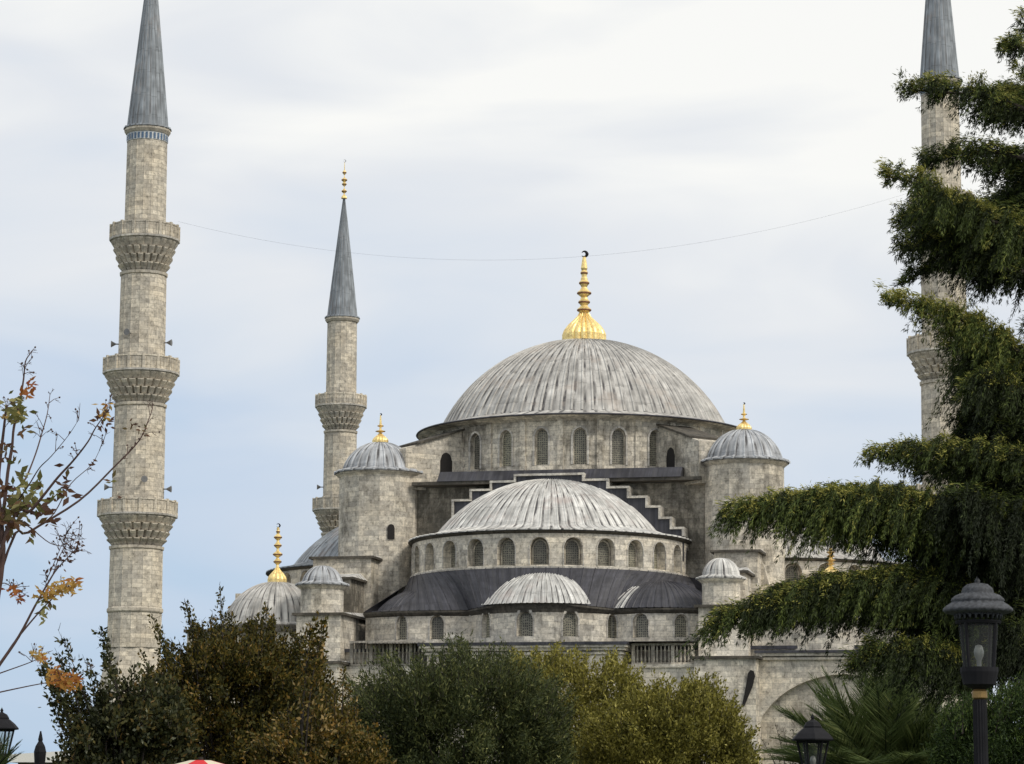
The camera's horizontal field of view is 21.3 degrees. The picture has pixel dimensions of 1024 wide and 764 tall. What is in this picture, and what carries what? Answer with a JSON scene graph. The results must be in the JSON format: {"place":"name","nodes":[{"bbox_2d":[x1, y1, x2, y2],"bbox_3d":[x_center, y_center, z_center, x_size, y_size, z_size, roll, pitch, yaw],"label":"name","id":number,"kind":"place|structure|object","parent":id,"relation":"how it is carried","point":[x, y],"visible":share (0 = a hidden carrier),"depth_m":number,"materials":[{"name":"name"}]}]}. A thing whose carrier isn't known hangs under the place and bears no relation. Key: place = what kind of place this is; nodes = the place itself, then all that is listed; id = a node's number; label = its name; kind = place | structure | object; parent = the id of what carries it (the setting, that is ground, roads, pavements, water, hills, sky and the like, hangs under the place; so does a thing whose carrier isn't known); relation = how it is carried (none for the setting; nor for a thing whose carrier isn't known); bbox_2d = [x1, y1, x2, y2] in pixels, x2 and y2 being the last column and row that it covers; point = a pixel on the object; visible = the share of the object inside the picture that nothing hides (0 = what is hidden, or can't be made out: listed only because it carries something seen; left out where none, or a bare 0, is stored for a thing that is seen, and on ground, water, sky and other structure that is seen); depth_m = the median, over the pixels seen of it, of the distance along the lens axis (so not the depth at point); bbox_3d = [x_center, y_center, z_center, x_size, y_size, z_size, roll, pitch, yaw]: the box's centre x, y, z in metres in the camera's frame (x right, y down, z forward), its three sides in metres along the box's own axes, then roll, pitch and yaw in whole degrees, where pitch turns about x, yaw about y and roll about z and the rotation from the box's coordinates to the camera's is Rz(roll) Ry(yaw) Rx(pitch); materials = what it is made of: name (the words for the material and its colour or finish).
{"place":"outdoors","nodes":[
{"label":"outdoors","id":0,"kind":"place"},
{"bbox_2d":[9,751,69,763],"bbox_3d":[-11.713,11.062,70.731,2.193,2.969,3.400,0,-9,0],"label":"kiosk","id":1,"kind":"object","parent":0,"point":[25,758],"visible":0.34,"depth_m":69.25,"materials":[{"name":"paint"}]},
{"bbox_2d":[0,0,1023,763],"label":"sky","id":2,"kind":"structure","parent":0,"point":[486,137],"materials":[{"name":"white"}]},
{"label":"ground","id":3,"kind":"structure","parent":0,"visible":0},
{"bbox_2d":[0,708,18,762],"bbox_3d":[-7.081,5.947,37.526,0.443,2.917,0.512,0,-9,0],"label":"street lamp","id":4,"kind":"object","parent":3,"relation":"on","point":[7,724],"visible":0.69,"depth_m":37.62,"materials":[{"name":"metal"}]},
{"bbox_2d":[0,732,21,763],"bbox_3d":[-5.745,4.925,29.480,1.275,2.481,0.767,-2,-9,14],"label":"palm tree","id":5,"kind":"object","parent":3,"relation":"on","point":[6,757],"visible":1,"depth_m":29.66,"materials":[{"name":"green plant"}]},
{"bbox_2d":[34,731,45,763],"bbox_3d":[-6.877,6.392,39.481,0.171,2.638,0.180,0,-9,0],"label":"pole","id":6,"kind":"object","parent":3,"relation":"on","point":[40,753],"visible":1,"depth_m":39.58,"materials":[{"name":"metal"}]},
{"bbox_2d":[0,346,159,692],"bbox_3d":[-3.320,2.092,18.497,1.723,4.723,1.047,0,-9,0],"label":"tree","id":7,"kind":"object","parent":3,"relation":"on","point":[18,502],"visible":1,"depth_m":18.54,"materials":[{"name":"green plant"}]},
{"bbox_2d":[36,623,200,763],"bbox_3d":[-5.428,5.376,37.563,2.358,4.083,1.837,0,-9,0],"label":"bush","id":8,"kind":"object","parent":3,"relation":"on","point":[148,721],"visible":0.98,"depth_m":37.48,"materials":[{"name":"green plant"}]},
{"bbox_2d":[97,0,179,701],"bbox_3d":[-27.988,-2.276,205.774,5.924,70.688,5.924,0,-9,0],"label":"minaret","id":9,"kind":"object","parent":3,"relation":"on","point":[140,516],"visible":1,"depth_m":203.82,"materials":[{"name":"beige stone"}]},
{"bbox_2d":[178,194,903,259],"bbox_3d":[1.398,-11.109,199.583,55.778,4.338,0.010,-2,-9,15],"label":"light cable","id":10,"kind":"object","parent":9,"relation":"attached to","point":[549,258],"visible":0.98,"depth_m":198.85,"materials":[{"name":"metal"}]},
{"bbox_2d":[177,757,221,763],"bbox_3d":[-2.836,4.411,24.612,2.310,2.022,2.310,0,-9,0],"label":"parasol","id":11,"kind":"object","parent":3,"relation":"on","point":[200,760],"visible":1,"depth_m":24.64,"materials":[{"name":"red fabric"}]},
{"bbox_2d":[134,584,343,763],"bbox_3d":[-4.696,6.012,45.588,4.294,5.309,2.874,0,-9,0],"label":"tree","id":12,"kind":"object","parent":3,"relation":"on","point":[219,667],"visible":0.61,"depth_m":45.27,"materials":[{"name":"green plant"}]},
{"bbox_2d":[284,610,341,763],"bbox_3d":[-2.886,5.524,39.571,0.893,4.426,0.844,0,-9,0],"label":"tree","id":13,"kind":"object","parent":3,"relation":"on","point":[303,737],"visible":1,"depth_m":39.68,"materials":[{"name":"green plant"}]},
{"bbox_2d":[241,662,396,763],"bbox_3d":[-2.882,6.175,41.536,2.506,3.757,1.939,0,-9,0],"label":"bush","id":14,"kind":"object","parent":3,"relation":"on","point":[272,747],"visible":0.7,"depth_m":41.42,"materials":[{"name":"green plant"}]},
{"bbox_2d":[312,160,366,536],"bbox_3d":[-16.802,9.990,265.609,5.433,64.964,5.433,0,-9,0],"label":"minaret","id":15,"kind":"object","parent":3,"relation":"on","point":[340,405],"visible":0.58,"depth_m":265.94,"materials":[{"name":"grey stone"}]},
{"bbox_2d":[338,629,584,763],"bbox_3d":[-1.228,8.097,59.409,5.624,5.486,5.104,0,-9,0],"label":"bush","id":16,"kind":"object","parent":3,"relation":"on","point":[462,696],"visible":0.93,"depth_m":58.57,"materials":[{"name":"green plant"}]},
{"bbox_2d":[184,250,901,763],"bbox_3d":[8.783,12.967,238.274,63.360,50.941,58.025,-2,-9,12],"label":"mosque","id":17,"kind":"structure","parent":3,"relation":"on","point":[576,480],"depth_m":222.33,"materials":[{"name":"grey stone"}]},
{"bbox_2d":[494,639,646,762],"bbox_3d":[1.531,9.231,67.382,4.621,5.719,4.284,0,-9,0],"label":"bush","id":18,"kind":"object","parent":3,"relation":"on","point":[593,689],"visible":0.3,"depth_m":66.92,"materials":[{"name":"green plant"}]},
{"bbox_2d":[569,667,772,763],"bbox_3d":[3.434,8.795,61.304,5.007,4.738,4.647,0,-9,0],"label":"bush","id":19,"kind":"object","parent":3,"relation":"on","point":[660,725],"visible":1,"depth_m":60.51,"materials":[{"name":"green plant"}]},
{"bbox_2d":[760,718,796,763],"bbox_3d":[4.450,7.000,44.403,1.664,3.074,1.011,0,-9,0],"label":"bush","id":20,"kind":"object","parent":3,"relation":"on","point":[780,743],"visible":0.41,"depth_m":44.72,"materials":[{"name":"green plant"}]},
{"bbox_2d":[792,713,833,763],"bbox_3d":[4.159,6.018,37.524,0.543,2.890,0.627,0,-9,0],"label":"street lamp","id":21,"kind":"object","parent":3,"relation":"on","point":[812,731],"visible":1,"depth_m":37.56,"materials":[{"name":"metal"}]},
{"bbox_2d":[675,5,1023,723],"bbox_3d":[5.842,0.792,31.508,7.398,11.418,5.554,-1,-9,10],"label":"cedar tree","id":22,"kind":"object","parent":3,"relation":"on","point":[945,543],"visible":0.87,"depth_m":30.66,"materials":[{"name":"green plant"}]},
{"bbox_2d":[757,636,968,763],"bbox_3d":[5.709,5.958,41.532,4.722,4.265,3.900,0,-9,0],"label":"palm tree","id":23,"kind":"object","parent":3,"relation":"on","point":[875,734],"visible":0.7,"depth_m":41.06,"materials":[{"name":"green plant"}]},
{"bbox_2d":[906,0,989,716],"bbox_3d":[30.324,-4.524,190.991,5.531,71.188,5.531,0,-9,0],"label":"minaret","id":24,"kind":"object","parent":3,"relation":"on","point":[939,54],"visible":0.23,"depth_m":191.60,"materials":[{"name":"grey stone"}]},
{"bbox_2d":[919,666,1023,763],"bbox_3d":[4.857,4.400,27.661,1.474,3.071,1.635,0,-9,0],"label":"bush","id":25,"kind":"object","parent":3,"relation":"on","point":[954,741],"visible":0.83,"depth_m":27.53,"materials":[{"name":"green plant"}]},
{"bbox_2d":[943,577,1012,763],"bbox_3d":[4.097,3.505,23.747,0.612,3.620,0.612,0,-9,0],"label":"street lamp","id":26,"kind":"object","parent":3,"relation":"on","point":[977,598],"visible":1,"depth_m":23.80,"materials":[{"name":"metal"}]}
]}

